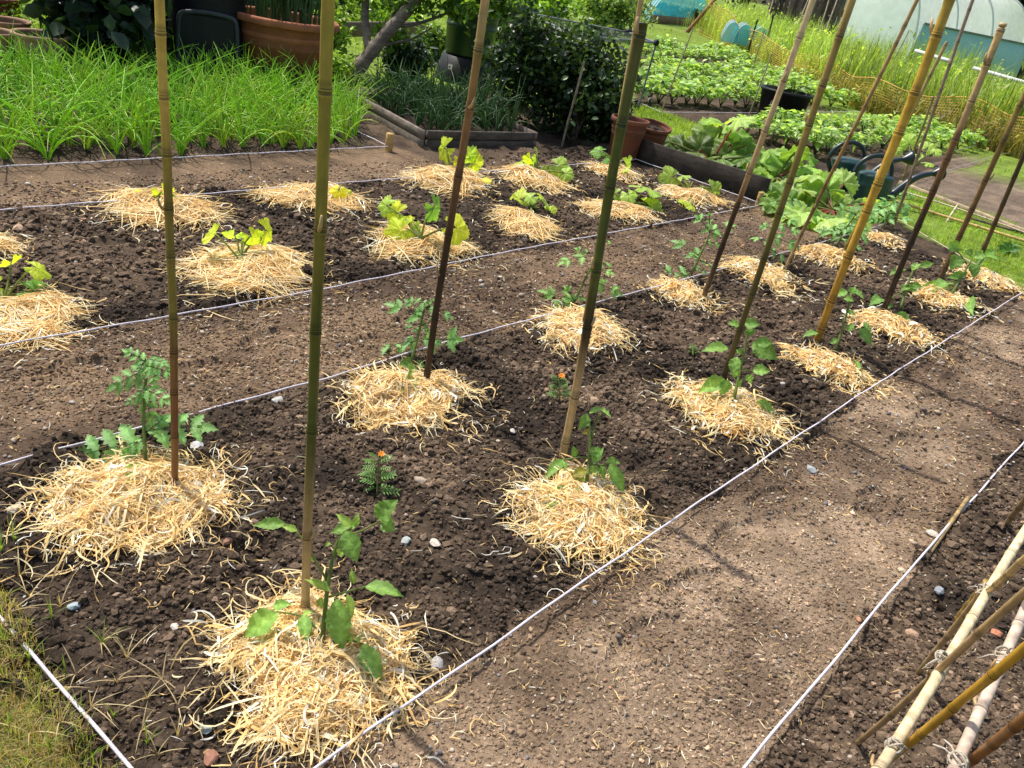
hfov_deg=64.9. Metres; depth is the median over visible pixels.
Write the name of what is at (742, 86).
potato plant
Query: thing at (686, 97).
potato plant
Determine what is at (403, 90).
garlic plant
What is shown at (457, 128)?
garlic plant
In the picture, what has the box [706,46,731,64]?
potato plant
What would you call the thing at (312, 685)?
straw mulch
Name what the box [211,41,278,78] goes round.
onion plant
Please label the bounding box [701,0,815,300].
bamboo cane
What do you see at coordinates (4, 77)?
onion plant
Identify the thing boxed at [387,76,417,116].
garlic plant
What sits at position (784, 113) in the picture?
potato plant
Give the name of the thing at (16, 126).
onion plant
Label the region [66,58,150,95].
onion plant
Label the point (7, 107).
onion plant
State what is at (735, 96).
potato plant
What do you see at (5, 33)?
terracotta pot
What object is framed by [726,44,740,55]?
potato plant
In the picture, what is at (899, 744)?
twine knot
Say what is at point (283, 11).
chive plant
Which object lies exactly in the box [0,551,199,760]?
dry grass
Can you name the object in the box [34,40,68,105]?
onion plant
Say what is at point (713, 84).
potato plant
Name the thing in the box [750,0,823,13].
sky
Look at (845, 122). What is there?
potato plant
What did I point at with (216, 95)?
onion plant
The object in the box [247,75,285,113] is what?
onion plant
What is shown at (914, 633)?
stone
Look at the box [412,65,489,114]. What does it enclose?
garlic plant
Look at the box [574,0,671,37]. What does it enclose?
bush
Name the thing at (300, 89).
onion plant
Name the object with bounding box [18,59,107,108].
onion plant
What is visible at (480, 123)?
garlic plant
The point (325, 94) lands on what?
bamboo cane
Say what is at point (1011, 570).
bamboo cane
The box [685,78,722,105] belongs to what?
potato plant
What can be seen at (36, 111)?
onion plant
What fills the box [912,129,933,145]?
potato plant
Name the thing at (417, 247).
straw mulch
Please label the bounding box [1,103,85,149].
onion plant
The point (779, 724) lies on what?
garden string
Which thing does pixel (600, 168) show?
straw mulch
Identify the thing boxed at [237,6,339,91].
terracotta pot
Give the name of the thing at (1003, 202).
bamboo cane
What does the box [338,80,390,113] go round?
onion plant
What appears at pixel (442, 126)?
garlic plant
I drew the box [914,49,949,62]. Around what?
white pipe
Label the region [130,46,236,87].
onion plant
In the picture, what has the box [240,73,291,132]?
onion plant
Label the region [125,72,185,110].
onion plant
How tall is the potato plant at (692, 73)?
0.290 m
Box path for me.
[0,147,1023,767]
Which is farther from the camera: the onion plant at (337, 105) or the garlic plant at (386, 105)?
the garlic plant at (386, 105)
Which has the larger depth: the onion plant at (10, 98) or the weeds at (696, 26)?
the weeds at (696, 26)
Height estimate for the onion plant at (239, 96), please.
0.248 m
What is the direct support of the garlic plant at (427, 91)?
on the raised bed
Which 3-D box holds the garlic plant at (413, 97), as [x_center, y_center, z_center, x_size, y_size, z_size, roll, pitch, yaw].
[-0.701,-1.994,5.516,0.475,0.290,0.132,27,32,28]
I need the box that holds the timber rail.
[341,21,424,36]
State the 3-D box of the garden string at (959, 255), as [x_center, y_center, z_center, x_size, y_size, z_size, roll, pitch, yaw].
[2.697,-0.818,4.940,0.007,0.014,1.327,6,28,-9]
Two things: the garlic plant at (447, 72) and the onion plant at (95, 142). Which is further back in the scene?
the garlic plant at (447, 72)
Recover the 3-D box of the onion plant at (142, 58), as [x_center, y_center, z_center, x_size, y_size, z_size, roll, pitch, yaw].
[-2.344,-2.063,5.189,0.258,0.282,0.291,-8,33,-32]
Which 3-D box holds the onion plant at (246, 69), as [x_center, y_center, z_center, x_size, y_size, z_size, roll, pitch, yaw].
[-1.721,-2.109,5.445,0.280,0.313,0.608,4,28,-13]
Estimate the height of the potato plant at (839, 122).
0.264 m
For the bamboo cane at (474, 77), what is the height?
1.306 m
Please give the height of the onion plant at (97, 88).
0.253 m
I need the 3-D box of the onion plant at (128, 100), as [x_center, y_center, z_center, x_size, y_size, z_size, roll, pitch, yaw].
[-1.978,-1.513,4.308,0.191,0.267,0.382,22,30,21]
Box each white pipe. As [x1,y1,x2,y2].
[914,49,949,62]
[972,66,1023,83]
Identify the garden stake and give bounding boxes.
[797,0,808,25]
[818,0,829,32]
[826,0,837,27]
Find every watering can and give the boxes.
[826,140,915,190]
[853,153,946,200]
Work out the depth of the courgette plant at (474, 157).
4.63 m
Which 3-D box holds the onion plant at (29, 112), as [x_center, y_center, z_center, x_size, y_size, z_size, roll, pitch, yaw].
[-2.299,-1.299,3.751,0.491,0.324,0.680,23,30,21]
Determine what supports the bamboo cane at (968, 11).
on the soil
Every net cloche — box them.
[720,20,739,43]
[732,22,751,45]
[747,25,767,46]
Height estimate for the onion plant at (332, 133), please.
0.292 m
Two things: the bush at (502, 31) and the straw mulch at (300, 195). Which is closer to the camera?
the straw mulch at (300, 195)
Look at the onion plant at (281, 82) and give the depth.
4.92 m
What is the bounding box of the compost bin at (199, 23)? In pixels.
[167,0,245,84]
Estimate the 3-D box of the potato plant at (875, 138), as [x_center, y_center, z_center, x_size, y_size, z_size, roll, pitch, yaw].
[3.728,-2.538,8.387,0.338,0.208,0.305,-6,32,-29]
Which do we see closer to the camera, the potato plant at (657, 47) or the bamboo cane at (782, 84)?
the bamboo cane at (782, 84)
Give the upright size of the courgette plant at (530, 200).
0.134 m
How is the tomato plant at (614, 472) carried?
on the straw mulch at (586, 514)
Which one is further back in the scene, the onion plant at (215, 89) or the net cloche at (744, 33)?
the net cloche at (744, 33)
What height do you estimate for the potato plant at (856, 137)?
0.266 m
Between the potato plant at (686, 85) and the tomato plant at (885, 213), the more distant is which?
the potato plant at (686, 85)
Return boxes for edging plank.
[636,139,771,199]
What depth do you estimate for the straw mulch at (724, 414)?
2.48 m
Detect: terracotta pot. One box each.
[0,15,30,29]
[0,28,14,67]
[10,28,69,77]
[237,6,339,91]
[608,114,649,161]
[643,118,671,144]
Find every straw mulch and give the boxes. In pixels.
[0,229,27,258]
[0,280,101,354]
[0,435,304,590]
[81,183,240,238]
[151,239,332,319]
[168,564,476,767]
[234,178,377,215]
[320,355,495,438]
[352,221,483,267]
[396,164,499,200]
[485,204,568,242]
[486,162,578,195]
[491,453,669,579]
[526,299,640,359]
[570,196,671,224]
[580,160,643,183]
[642,364,800,462]
[646,273,725,312]
[653,184,748,207]
[706,254,803,300]
[773,339,899,398]
[787,243,876,275]
[840,306,952,363]
[864,229,907,246]
[901,277,986,315]
[933,256,1023,294]
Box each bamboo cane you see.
[154,0,178,485]
[300,0,334,610]
[423,0,489,381]
[559,17,647,458]
[560,61,584,147]
[582,0,642,321]
[662,27,693,110]
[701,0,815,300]
[721,0,855,377]
[748,53,772,115]
[752,30,764,68]
[784,0,918,269]
[814,0,955,342]
[843,41,947,250]
[855,587,1023,745]
[870,525,1023,767]
[881,22,1006,311]
[885,30,909,75]
[891,0,973,228]
[891,641,1023,763]
[901,96,934,180]
[915,585,986,674]
[938,90,1023,278]
[947,600,1023,767]
[964,712,1023,767]
[981,149,1023,252]
[985,555,1023,593]
[1004,496,1023,525]
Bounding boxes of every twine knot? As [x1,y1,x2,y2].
[884,736,908,756]
[922,650,948,673]
[933,739,968,767]
[967,582,992,594]
[977,646,1012,658]
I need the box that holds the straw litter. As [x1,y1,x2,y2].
[0,147,1023,767]
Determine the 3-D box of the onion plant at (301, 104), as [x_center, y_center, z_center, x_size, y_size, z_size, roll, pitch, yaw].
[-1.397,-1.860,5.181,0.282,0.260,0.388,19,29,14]
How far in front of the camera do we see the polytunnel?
24.78 m
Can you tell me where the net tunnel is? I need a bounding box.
[643,0,705,21]
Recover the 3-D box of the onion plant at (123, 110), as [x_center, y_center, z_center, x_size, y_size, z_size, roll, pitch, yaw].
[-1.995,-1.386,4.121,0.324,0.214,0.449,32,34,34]
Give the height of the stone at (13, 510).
0.014 m
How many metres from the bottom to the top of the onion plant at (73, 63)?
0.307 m
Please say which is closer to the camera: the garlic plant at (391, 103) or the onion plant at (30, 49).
the onion plant at (30, 49)
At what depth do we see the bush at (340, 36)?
6.93 m
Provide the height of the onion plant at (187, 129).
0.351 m
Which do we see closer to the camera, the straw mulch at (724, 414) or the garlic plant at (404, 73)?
the straw mulch at (724, 414)
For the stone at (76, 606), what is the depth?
1.43 m
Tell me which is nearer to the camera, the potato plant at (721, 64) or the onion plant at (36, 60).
the onion plant at (36, 60)
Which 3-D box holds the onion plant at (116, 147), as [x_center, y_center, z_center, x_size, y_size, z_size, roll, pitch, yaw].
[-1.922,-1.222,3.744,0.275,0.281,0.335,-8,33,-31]
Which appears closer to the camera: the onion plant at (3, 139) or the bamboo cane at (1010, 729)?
the bamboo cane at (1010, 729)
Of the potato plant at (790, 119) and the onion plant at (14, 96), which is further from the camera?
the potato plant at (790, 119)
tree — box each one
[335,0,537,83]
[715,0,788,16]
[783,0,842,24]
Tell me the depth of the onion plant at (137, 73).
4.95 m
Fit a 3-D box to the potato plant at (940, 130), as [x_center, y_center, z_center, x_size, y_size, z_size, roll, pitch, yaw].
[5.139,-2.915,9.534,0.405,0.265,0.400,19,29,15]
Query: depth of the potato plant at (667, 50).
13.77 m
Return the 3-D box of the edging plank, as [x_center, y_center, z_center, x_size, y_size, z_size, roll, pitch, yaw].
[1.295,-1.466,5.551,1.001,0.185,0.025,28,32,30]
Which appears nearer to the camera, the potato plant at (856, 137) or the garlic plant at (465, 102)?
the garlic plant at (465, 102)
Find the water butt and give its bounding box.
[434,0,499,87]
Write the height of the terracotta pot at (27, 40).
0.246 m
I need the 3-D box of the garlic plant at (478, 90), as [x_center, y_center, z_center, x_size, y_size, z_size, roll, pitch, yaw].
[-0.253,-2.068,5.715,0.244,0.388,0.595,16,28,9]
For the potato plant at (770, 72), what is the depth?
12.59 m
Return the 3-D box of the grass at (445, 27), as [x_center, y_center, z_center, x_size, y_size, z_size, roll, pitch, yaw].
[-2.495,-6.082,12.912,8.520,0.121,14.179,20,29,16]
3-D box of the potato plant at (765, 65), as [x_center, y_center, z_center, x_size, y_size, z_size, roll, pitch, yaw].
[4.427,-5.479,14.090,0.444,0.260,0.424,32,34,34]
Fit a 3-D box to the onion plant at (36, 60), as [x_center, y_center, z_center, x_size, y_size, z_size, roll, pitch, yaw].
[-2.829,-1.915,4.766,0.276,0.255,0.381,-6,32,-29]
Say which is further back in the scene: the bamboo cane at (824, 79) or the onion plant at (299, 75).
the onion plant at (299, 75)
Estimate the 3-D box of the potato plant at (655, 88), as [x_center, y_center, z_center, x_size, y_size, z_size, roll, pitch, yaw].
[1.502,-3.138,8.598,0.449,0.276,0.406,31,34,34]
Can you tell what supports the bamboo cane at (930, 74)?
on the soil
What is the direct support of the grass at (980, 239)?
on the ground at (1008, 158)
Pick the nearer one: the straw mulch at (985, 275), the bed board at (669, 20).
the straw mulch at (985, 275)
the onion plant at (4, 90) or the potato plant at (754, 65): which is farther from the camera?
the potato plant at (754, 65)
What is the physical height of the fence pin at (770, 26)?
1.032 m
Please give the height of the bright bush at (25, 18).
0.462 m
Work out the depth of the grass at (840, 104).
11.29 m
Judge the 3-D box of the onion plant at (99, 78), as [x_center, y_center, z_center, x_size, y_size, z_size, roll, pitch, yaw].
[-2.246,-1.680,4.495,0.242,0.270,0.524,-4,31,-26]
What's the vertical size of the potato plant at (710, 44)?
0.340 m
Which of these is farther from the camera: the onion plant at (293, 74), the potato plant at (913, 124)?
the potato plant at (913, 124)
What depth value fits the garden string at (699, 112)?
8.63 m
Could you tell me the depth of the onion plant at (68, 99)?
4.02 m
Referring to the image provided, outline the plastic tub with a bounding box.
[758,84,813,122]
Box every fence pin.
[747,19,757,52]
[766,14,773,40]
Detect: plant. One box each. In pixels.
[0,20,49,82]
[0,26,83,75]
[0,36,63,88]
[0,37,34,87]
[0,37,37,90]
[0,46,36,91]
[0,49,51,91]
[0,51,29,96]
[0,54,25,71]
[0,64,47,128]
[0,66,114,157]
[0,67,122,141]
[0,68,31,107]
[0,68,98,137]
[0,71,10,125]
[0,75,65,135]
[0,75,66,134]
[0,88,34,158]
[0,90,39,141]
[0,91,76,145]
[0,92,116,160]
[0,93,36,114]
[0,95,28,134]
[0,122,39,158]
[0,254,51,297]
[1,26,57,81]
[1,49,47,79]
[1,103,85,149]
[2,76,79,118]
[3,74,30,116]
[4,59,51,98]
[6,76,121,145]
[8,67,60,113]
[9,93,91,148]
[10,35,41,68]
[16,32,69,72]
[17,38,58,79]
[17,70,100,128]
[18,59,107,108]
[19,49,81,112]
[24,81,91,111]
[28,36,78,82]
[31,28,125,82]
[33,74,94,131]
[33,96,138,158]
[34,34,111,83]
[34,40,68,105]
[36,70,142,127]
[37,40,137,93]
[38,51,62,87]
[41,51,119,99]
[41,54,74,86]
[43,44,103,70]
[43,50,154,96]
[43,64,133,108]
[45,36,152,94]
[45,43,154,108]
[47,103,143,148]
[48,79,153,148]
[54,47,103,72]
[56,59,90,96]
[56,72,107,122]
[58,47,101,87]
[58,72,110,118]
[58,77,174,155]
[62,70,110,113]
[63,25,153,73]
[63,31,150,88]
[63,39,157,94]
[63,59,116,116]
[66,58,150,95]
[66,70,143,136]
[70,38,89,64]
[70,93,132,153]
[72,63,117,89]
[73,65,196,143]
[77,83,117,127]
[78,347,217,489]
[82,57,172,115]
[83,88,140,136]
[87,68,191,113]
[88,57,129,98]
[90,92,173,124]
[91,49,137,77]
[92,44,142,75]
[95,41,156,76]
[95,42,127,103]
[95,52,199,98]
[95,55,149,90]
[97,46,157,106]
[100,73,148,120]
[102,48,206,107]
[104,79,158,140]
[111,95,189,150]
[112,56,156,97]
[112,85,169,134]
[114,75,154,118]
[117,94,176,133]
[118,75,178,126]
[121,68,183,121]
[122,66,156,98]
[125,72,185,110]
[125,117,208,155]
[127,51,156,70]
[128,42,153,81]
[128,52,200,96]
[129,33,196,79]
[129,55,198,106]
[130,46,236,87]
[133,68,234,119]
[133,183,177,199]
[135,78,242,148]
[140,38,180,86]
[143,95,222,147]
[144,85,235,154]
[146,77,212,117]
[147,72,204,110]
[148,35,229,94]
[151,63,220,103]
[155,58,207,101]
[156,63,207,106]
[156,74,228,117]
[159,84,241,141]
[167,41,248,76]
[168,65,262,121]
[169,61,222,108]
[170,51,254,80]
[170,94,216,132]
[172,91,201,128]
[172,94,212,142]
[174,59,259,112]
[174,65,226,98]
[179,59,225,91]
[180,75,263,105]
[181,74,230,134]
[181,84,270,138]
[182,69,242,113]
[183,100,252,147]
[184,59,216,109]
[186,74,242,115]
[187,92,254,140]
[191,61,239,91]
[192,54,231,95]
[193,45,244,79]
[198,42,236,81]
[199,46,235,80]
[199,90,270,139]
[202,217,271,259]
[204,70,272,147]
[205,58,254,99]
[205,71,276,126]
[209,41,293,98]
[209,63,242,91]
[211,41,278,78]
[214,71,284,117]
[215,43,293,83]
[215,60,272,93]
[215,69,260,114]
[220,52,277,88]
[220,58,303,114]
[220,64,266,96]
[222,60,269,90]
[223,45,261,73]
[223,64,288,104]
[223,70,274,139]
[227,103,272,137]
[228,63,305,120]
[231,51,259,89]
[232,78,292,144]
[232,103,257,138]
[233,83,317,147]
[235,102,272,144]
[236,60,298,96]
[236,86,263,121]
[239,58,295,110]
[239,93,272,124]
[240,64,342,117]
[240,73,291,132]
[242,95,289,125]
[244,499,403,683]
[245,46,296,74]
[245,75,316,143]
[245,86,337,147]
[246,0,320,24]
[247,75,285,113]
[250,71,317,121]
[251,86,341,148]
[252,47,295,106]
[252,54,297,92]
[253,48,316,94]
[255,50,348,94]
[258,54,297,82]
[259,48,318,96]
[260,72,335,105]
[262,96,316,140]
[262,99,309,142]
[266,65,310,106]
[266,88,340,141]
[268,43,318,94]
[270,94,354,147]
[272,72,314,114]
[275,69,317,114]
[275,96,334,122]
[277,69,299,109]
[277,89,359,137]
[278,0,293,20]
[279,51,369,96]
[279,93,339,133]
[290,68,363,99]
[292,82,340,105]
[293,90,338,116]
[293,100,358,144]
[298,61,347,98]
[298,86,367,110]
[299,59,353,99]
[299,62,349,104]
[299,87,377,140]
[302,76,357,134]
[303,96,368,143]
[307,95,371,137]
[312,83,375,114]
[314,78,366,114]
[318,75,370,113]
[329,184,351,198]
[331,77,353,104]
[332,72,379,125]
[334,54,408,102]
[334,91,347,122]
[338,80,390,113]
[340,73,382,107]
[340,77,379,107]
[343,72,376,134]
[348,73,425,114]
[349,61,415,108]
[357,451,399,496]
[358,56,447,111]
[364,69,415,106]
[369,57,424,106]
[378,194,469,246]
[379,59,440,106]
[381,296,463,391]
[384,68,430,109]
[385,66,425,112]
[385,81,431,115]
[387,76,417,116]
[389,54,438,100]
[389,63,410,100]
[394,55,427,85]
[395,66,462,117]
[399,86,436,126]
[403,70,461,105]
[403,95,443,128]
[406,76,477,128]
[409,69,453,112]
[409,87,437,121]
[410,70,438,102]
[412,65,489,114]
[413,77,455,118]
[414,83,436,123]
[414,88,499,132]
[415,82,487,130]
[418,95,451,121]
[429,52,482,97]
[429,79,461,120]
[433,64,491,110]
[437,71,468,110]
[438,81,480,129]
[438,136,491,183]
[444,87,481,126]
[445,68,487,118]
[449,74,491,109]
[451,80,498,124]
[453,80,499,119]
[458,70,525,110]
[458,97,501,127]
[462,76,506,130]
[467,81,523,127]
[473,101,508,130]
[475,80,518,123]
[475,88,514,126]
[486,86,517,122]
[486,87,538,131]
[490,77,525,131]
[510,188,556,214]
[512,147,573,181]
[538,240,622,309]
[542,406,627,515]
[548,373,570,400]
[590,146,631,172]
[613,185,662,211]
[635,78,671,102]
[638,62,676,90]
[641,51,675,69]
[642,73,686,103]
[643,43,663,56]
[649,43,670,58]
[649,64,689,87]
[651,35,670,47]
[657,34,680,50]
[657,55,680,65]
[657,75,696,103]
[658,166,721,211]
[663,115,760,166]
[663,212,736,278]
[664,48,681,57]
[666,63,685,74]
[670,58,702,75]
[670,68,702,90]
[672,44,697,59]
[673,56,694,68]
[676,83,702,104]
[681,44,708,60]
[681,59,714,76]
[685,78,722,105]
[689,71,712,87]
[689,344,697,355]
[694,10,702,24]
[694,46,721,64]
[698,67,718,80]
[698,317,777,413]
[700,76,719,86]
[701,40,722,56]
[701,84,726,105]
[705,62,720,70]
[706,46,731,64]
[707,84,739,106]
[711,60,730,75]
[713,69,735,84]
[714,75,736,92]
[716,47,741,63]
[719,60,753,77]
[722,56,753,76]
[722,71,753,93]
[723,80,758,105]
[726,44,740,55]
[728,48,752,61]
[731,114,764,132]
[733,89,760,107]
[735,68,771,84]
[739,145,822,198]
[740,52,761,64]
[740,62,760,72]
[746,81,766,106]
[748,113,777,133]
[750,197,801,262]
[752,66,774,78]
[753,62,775,72]
[754,75,777,85]
[758,104,798,132]
[758,167,886,232]
[760,119,795,144]
[765,72,797,89]
[766,69,783,85]
[770,118,803,143]
[775,74,815,93]
[776,114,801,127]
[778,65,796,72]
[787,109,822,125]
[791,68,816,81]
[794,121,822,141]
[795,81,833,104]
[796,78,816,93]
[796,120,842,153]
[800,111,834,127]
[802,287,871,373]
[810,79,834,89]
[811,123,836,142]
[815,203,875,251]
[817,130,844,151]
[818,110,847,130]
[824,88,848,105]
[825,124,865,152]
[827,117,851,132]
[833,88,860,105]
[841,112,870,131]
[843,130,871,147]
[852,113,880,130]
[862,129,884,148]
[862,197,894,218]
[864,114,892,129]
[867,192,914,227]
[868,123,894,147]
[869,260,933,320]
[878,110,908,128]
[883,124,920,137]
[892,114,921,132]
[895,133,941,166]
[909,115,934,133]
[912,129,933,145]
[918,240,986,314]
[919,114,948,131]
[920,129,947,145]
[930,125,964,148]
[948,129,979,148]
[961,129,988,147]
[974,248,998,264]
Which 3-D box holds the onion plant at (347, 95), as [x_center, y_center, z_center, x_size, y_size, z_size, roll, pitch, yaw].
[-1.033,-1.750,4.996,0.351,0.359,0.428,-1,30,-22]
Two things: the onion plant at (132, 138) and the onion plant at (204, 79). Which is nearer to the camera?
the onion plant at (132, 138)
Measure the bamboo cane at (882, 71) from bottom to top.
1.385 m
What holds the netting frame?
on the ground at (1008, 158)
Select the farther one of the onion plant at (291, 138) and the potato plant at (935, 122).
the potato plant at (935, 122)
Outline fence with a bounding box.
[697,2,1023,153]
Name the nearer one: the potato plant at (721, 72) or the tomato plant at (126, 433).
the tomato plant at (126, 433)
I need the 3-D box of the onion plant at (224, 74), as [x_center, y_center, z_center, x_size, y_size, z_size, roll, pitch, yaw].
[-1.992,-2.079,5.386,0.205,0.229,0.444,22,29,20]
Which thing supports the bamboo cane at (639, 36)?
on the soil
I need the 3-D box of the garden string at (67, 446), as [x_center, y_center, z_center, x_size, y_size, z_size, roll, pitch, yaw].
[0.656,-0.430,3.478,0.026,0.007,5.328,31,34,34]
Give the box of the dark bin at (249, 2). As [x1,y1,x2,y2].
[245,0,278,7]
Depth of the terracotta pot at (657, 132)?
6.04 m
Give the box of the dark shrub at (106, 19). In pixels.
[20,0,173,79]
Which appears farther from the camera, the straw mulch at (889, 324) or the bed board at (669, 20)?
the bed board at (669, 20)
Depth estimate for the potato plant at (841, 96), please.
11.63 m
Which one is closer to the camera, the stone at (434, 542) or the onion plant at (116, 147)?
the stone at (434, 542)
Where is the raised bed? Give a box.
[351,92,537,149]
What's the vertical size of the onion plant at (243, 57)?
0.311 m
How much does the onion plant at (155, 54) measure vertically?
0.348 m
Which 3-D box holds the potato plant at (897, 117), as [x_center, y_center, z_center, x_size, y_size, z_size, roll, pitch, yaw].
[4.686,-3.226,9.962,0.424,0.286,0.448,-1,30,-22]
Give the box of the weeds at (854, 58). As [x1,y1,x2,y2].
[697,0,1023,153]
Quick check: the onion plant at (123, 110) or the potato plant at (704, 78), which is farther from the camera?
the potato plant at (704, 78)
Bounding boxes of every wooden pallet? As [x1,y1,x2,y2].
[767,0,799,23]
[785,0,822,30]
[815,0,847,39]
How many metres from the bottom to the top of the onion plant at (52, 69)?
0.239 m
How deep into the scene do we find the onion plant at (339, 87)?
5.55 m
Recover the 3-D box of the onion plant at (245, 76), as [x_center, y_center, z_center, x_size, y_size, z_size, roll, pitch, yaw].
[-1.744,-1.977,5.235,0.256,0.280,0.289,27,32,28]
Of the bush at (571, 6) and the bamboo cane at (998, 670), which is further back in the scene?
the bush at (571, 6)
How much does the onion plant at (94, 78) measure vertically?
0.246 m
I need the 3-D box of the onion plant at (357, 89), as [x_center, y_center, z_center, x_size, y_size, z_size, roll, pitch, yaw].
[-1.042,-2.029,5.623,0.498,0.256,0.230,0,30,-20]
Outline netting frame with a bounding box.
[531,13,659,109]
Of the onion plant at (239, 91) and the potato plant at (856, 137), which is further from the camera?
the potato plant at (856, 137)
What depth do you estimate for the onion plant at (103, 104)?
4.10 m
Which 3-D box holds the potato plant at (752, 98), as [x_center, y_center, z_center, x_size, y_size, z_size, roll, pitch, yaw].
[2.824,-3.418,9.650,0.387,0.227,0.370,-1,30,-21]
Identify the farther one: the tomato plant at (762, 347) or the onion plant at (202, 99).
the onion plant at (202, 99)
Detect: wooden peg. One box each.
[385,132,393,151]
[755,191,763,205]
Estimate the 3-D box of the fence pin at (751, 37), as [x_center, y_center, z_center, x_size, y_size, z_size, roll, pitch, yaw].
[5.273,-7.571,17.770,0.053,0.880,0.054,31,34,34]
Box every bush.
[0,0,20,16]
[0,0,47,29]
[292,0,352,16]
[314,2,358,59]
[332,48,358,81]
[336,0,434,38]
[372,28,445,80]
[411,7,446,65]
[471,0,663,142]
[493,0,519,68]
[518,0,601,32]
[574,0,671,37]
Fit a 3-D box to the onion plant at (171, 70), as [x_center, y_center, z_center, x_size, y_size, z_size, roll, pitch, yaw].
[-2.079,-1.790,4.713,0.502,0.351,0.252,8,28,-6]
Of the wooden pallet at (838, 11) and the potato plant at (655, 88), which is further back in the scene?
the wooden pallet at (838, 11)
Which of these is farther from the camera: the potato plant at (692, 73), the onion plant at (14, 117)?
the potato plant at (692, 73)
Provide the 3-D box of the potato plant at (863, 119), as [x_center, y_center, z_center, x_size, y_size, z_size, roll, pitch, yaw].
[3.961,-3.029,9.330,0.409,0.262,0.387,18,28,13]
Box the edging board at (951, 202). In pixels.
[898,180,1023,230]
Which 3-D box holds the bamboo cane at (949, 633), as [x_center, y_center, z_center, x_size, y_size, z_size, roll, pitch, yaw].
[0.825,0.482,1.527,0.017,0.382,0.196,25,31,25]
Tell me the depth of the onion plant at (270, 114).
4.66 m
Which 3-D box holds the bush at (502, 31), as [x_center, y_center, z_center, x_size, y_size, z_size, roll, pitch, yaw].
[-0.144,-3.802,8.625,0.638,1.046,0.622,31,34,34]
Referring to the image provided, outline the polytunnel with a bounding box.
[829,0,1023,88]
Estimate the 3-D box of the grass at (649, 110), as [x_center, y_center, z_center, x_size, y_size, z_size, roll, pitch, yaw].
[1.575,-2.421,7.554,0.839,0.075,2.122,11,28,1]
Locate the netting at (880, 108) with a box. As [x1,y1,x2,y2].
[790,60,1023,158]
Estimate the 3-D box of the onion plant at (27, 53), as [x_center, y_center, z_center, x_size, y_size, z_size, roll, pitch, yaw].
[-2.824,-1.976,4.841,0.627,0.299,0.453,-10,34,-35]
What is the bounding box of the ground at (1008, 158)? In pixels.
[0,0,1023,767]
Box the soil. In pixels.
[0,47,1023,767]
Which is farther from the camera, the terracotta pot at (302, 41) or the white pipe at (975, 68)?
the white pipe at (975, 68)
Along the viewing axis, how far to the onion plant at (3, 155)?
3.46 m
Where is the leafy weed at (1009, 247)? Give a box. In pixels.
[995,240,1021,255]
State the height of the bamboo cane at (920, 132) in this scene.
0.774 m
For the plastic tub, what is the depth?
9.10 m
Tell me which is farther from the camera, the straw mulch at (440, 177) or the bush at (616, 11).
the bush at (616, 11)
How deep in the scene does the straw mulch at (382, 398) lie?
2.25 m
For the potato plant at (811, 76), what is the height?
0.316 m
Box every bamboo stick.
[891,200,1023,241]
[903,191,1023,232]
[926,496,969,558]
[945,204,958,221]
[953,579,987,621]
[971,217,1013,230]
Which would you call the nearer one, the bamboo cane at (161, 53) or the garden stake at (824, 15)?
the bamboo cane at (161, 53)
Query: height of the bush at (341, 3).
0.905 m
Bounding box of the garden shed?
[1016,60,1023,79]
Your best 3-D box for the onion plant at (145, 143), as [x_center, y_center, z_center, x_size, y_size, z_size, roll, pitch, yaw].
[-1.855,-1.270,3.809,0.485,0.339,0.243,20,29,17]
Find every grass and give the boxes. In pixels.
[0,514,160,763]
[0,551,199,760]
[0,559,118,767]
[344,0,651,83]
[633,104,723,139]
[646,26,1023,177]
[889,183,1023,287]
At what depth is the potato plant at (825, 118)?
8.61 m
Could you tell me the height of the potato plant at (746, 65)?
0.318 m
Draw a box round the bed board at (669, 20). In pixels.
[649,14,694,24]
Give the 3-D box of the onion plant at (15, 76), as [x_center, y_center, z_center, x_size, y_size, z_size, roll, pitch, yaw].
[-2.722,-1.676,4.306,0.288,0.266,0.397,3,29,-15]
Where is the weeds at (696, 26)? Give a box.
[676,5,729,40]
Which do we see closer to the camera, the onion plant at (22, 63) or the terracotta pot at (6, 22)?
the onion plant at (22, 63)
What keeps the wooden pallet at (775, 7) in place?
on the weeds at (854, 58)
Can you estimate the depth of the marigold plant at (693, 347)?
2.91 m
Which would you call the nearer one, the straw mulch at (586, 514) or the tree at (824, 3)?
the straw mulch at (586, 514)
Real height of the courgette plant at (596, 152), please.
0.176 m
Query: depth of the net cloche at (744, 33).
18.09 m
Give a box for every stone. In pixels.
[6,503,21,513]
[67,602,80,609]
[170,623,178,630]
[190,441,203,449]
[199,725,211,733]
[204,749,218,766]
[223,537,232,545]
[272,396,282,402]
[401,536,410,545]
[414,476,425,483]
[430,538,440,546]
[431,656,442,668]
[807,465,816,473]
[897,567,905,572]
[904,629,918,637]
[925,530,938,536]
[934,586,943,594]
[990,628,1002,636]
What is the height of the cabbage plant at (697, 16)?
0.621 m
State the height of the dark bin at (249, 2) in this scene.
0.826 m
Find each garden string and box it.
[0,146,387,166]
[0,159,634,210]
[0,205,757,346]
[0,224,882,465]
[0,615,133,767]
[313,292,1022,767]
[633,100,753,112]
[634,158,757,202]
[742,442,1023,767]
[898,219,1021,291]
[922,150,1010,178]
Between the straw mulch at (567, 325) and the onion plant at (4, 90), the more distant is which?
the onion plant at (4, 90)
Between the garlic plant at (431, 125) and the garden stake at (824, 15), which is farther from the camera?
the garden stake at (824, 15)
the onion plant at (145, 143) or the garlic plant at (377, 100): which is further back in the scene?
the garlic plant at (377, 100)
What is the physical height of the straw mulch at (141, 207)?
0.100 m

